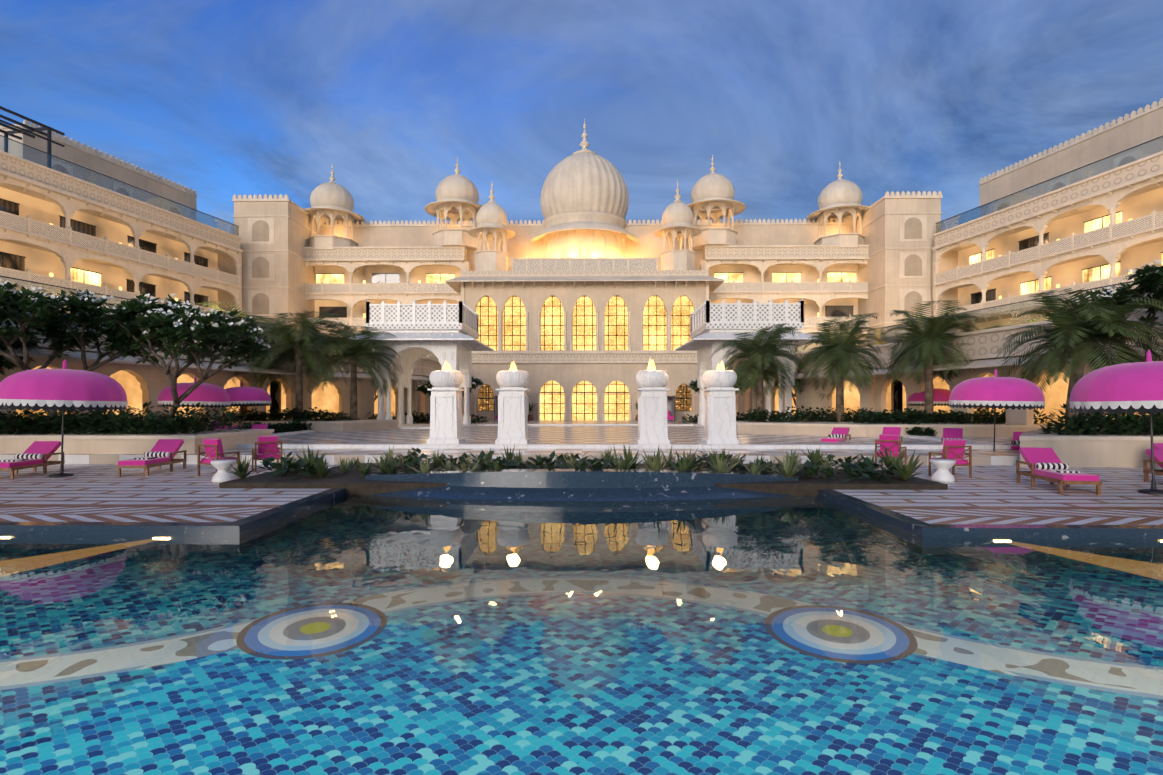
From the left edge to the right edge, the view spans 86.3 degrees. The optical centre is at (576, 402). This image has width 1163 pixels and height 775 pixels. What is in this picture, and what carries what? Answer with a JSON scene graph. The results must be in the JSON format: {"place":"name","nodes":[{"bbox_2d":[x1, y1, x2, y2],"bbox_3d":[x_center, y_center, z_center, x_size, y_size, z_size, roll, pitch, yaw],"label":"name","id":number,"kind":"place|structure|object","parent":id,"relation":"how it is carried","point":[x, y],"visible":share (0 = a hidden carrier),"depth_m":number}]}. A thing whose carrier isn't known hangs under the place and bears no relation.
{"place":"outdoors","nodes":[
{"label":"outdoors","id":0,"kind":"place"},
{"bbox_2d":[0,420,1019,464],"bbox_3d":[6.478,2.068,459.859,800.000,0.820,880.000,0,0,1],"label":"terrace","id":1,"kind":"structure","parent":0,"point":[583,435],"depth_m":25.75},
{"bbox_2d":[0,98,1162,466],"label":"building walls","id":2,"kind":"structure","parent":1,"relation":"on","point":[876,271],"depth_m":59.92},
{"bbox_2d":[0,199,1048,349],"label":"windows","id":3,"kind":"structure","parent":2,"relation":"attached to","point":[14,262],"depth_m":53.36},
{"bbox_2d":[0,154,1162,373],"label":"frieze","id":4,"kind":"object","parent":2,"relation":"attached to","point":[980,344],"visible":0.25,"depth_m":53.89},
{"bbox_2d":[0,212,1162,325],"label":"jali","id":5,"kind":"object","parent":2,"relation":"on","point":[15,222],"visible":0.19,"depth_m":53.05},
{"bbox_2d":[0,137,1162,360],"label":"glass rail","id":6,"kind":"object","parent":2,"relation":"on","point":[886,335],"visible":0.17,"depth_m":44.25},
{"bbox_2d":[0,187,1162,351],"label":"balconies","id":7,"kind":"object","parent":2,"relation":"attached to","point":[42,262],"visible":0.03,"depth_m":52.46},
{"bbox_2d":[0,106,1162,494],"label":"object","id":8,"kind":"structure","parent":2,"relation":"on","point":[48,152],"depth_m":43.57},
{"bbox_2d":[476,295,693,419],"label":"arched windows","id":9,"kind":"structure","parent":2,"relation":"attached to","point":[584,325],"depth_m":60.30},
{"bbox_2d":[478,383,691,410],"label":"dim window","id":10,"kind":"structure","parent":2,"relation":"attached to","point":[678,399],"depth_m":60.16},
{"bbox_2d":[303,119,869,257],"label":"domes","id":11,"kind":"structure","parent":2,"relation":"on","point":[584,188],"depth_m":63.38},
{"bbox_2d":[50,219,1131,317],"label":"soft lamp","id":12,"kind":"object","parent":2,"relation":"attached to","point":[419,281],"visible":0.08,"depth_m":50.69},
{"bbox_2d":[52,156,1135,313],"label":"windows","id":13,"kind":"structure","parent":2,"relation":"on","point":[912,262],"depth_m":60.38},
{"bbox_2d":[70,212,1162,344],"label":"lit windows","id":14,"kind":"structure","parent":2,"relation":"attached to","point":[1091,274],"depth_m":52.52},
{"bbox_2d":[0,411,1162,480],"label":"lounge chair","id":15,"kind":"object","parent":1,"relation":"on","point":[1034,455],"visible":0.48,"depth_m":17.39},
{"bbox_2d":[0,397,1079,472],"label":"striped cushions","id":16,"kind":"object","parent":15,"relation":"on","point":[1059,467],"visible":0.35,"depth_m":17.16},
{"bbox_2d":[0,277,1162,431],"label":"trunk","id":17,"kind":"object","parent":1,"relation":"on","point":[15,359],"visible":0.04,"depth_m":23.55},
{"bbox_2d":[0,264,1162,396],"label":"leaf","id":18,"kind":"object","parent":17,"relation":"attached to","point":[119,338],"visible":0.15,"depth_m":22.88},
{"bbox_2d":[0,260,1162,389],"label":"flower","id":19,"kind":"object","parent":18,"relation":"on","point":[261,329],"depth_m":22.90},
{"bbox_2d":[529,414,637,420],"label":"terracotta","id":20,"kind":"object","parent":1,"relation":"on","point":[531,417],"visible":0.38,"depth_m":58.80},
{"bbox_2d":[16,366,1158,423],"bbox_3d":[0.352,-0.121,33.133,57.315,3.600,53.540,0,0,1],"label":"arcade","id":21,"kind":"object","parent":1,"relation":"on","point":[1055,395],"visible":0.06,"depth_m":39.27},
{"bbox_2d":[203,290,1161,429],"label":"palm trunk","id":22,"kind":"object","parent":1,"relation":"on","point":[928,405],"visible":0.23,"depth_m":35.14},
{"bbox_2d":[0,495,1162,774],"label":"water","id":23,"kind":"structure","parent":0,"point":[420,635],"depth_m":5.42},
{"bbox_2d":[0,464,1162,524],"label":"deck","id":24,"kind":"structure","parent":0,"point":[991,494],"depth_m":12.98},
{"bbox_2d":[0,434,1162,494],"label":"sun lounger","id":25,"kind":"object","parent":24,"relation":"on","point":[46,463],"visible":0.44,"depth_m":16.70},
{"bbox_2d":[0,349,1162,401],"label":"patio umbrellas","id":26,"kind":"object","parent":24,"relation":"on","point":[1139,381],"visible":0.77,"depth_m":15.94},
{"bbox_2d":[211,459,955,482],"bbox_3d":[0.202,1.714,15.704,18.784,0.530,0.580,0,0,0],"label":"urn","id":27,"kind":"object","parent":24,"relation":"on","point":[941,473],"visible":0.96,"depth_m":15.55},
{"bbox_2d":[0,399,1162,413],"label":"cloth","id":28,"kind":"object","parent":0,"point":[1077,405],"depth_m":15.91},
{"bbox_2d":[0,0,1162,223],"label":"sky","id":29,"kind":"structure","parent":0,"point":[219,100]},
{"bbox_2d":[219,463,947,495],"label":"soil","id":30,"kind":"structure","parent":0,"point":[353,482],"depth_m":14.40},
{"bbox_2d":[269,446,842,478],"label":"plants","id":31,"kind":"object","parent":30,"relation":"on","point":[788,470],"visible":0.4,"depth_m":15.66},
{"bbox_2d":[0,401,1162,483],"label":"leaf shrub","id":32,"kind":"object","parent":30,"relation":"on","point":[112,422],"visible":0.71,"depth_m":21.59},
{"bbox_2d":[197,288,1162,479],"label":"palm leaf","id":33,"kind":"object","parent":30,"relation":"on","point":[1103,331],"visible":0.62,"depth_m":33.61},
{"label":"pool tile","id":34,"kind":"object","parent":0,"visible":0},
{"bbox_2d":[0,469,1162,537],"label":"pool edge","id":35,"kind":"object","parent":34,"relation":"on","point":[581,485],"visible":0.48,"depth_m":13.71},
{"label":"dark pool","id":36,"kind":"structure","parent":0,"visible":0},
{"bbox_2d":[237,299,1019,448],"bbox_3d":[0.354,-2.261,33.268,32.600,8.880,28.330,0,0,1],"label":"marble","id":37,"kind":"object","parent":36,"relation":"on","point":[445,426],"visible":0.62,"depth_m":23.91},
{"bbox_2d":[376,352,792,424],"bbox_3d":[0.376,-0.891,34.785,27.560,4.900,22.468,0,0,1],"label":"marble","id":38,"kind":"object","parent":37,"relation":"on","point":[644,378],"visible":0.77,"depth_m":24.10},
{"bbox_2d":[443,359,724,369],"bbox_3d":[0.260,-1.472,24.180,10.989,0.541,0.454,0,0,1],"label":"flame","id":39,"kind":"object","parent":38,"relation":"on","point":[651,365],"visible":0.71,"depth_m":24.07},
{"bbox_2d":[369,305,800,330],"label":"balcony railing","id":40,"kind":"object","parent":37,"relation":"on","point":[778,312],"visible":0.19,"depth_m":40.35},
{"bbox_2d":[366,323,803,337],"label":"balcony slab","id":41,"kind":"structure","parent":37,"relation":"on","point":[692,334],"depth_m":40.28}
]}

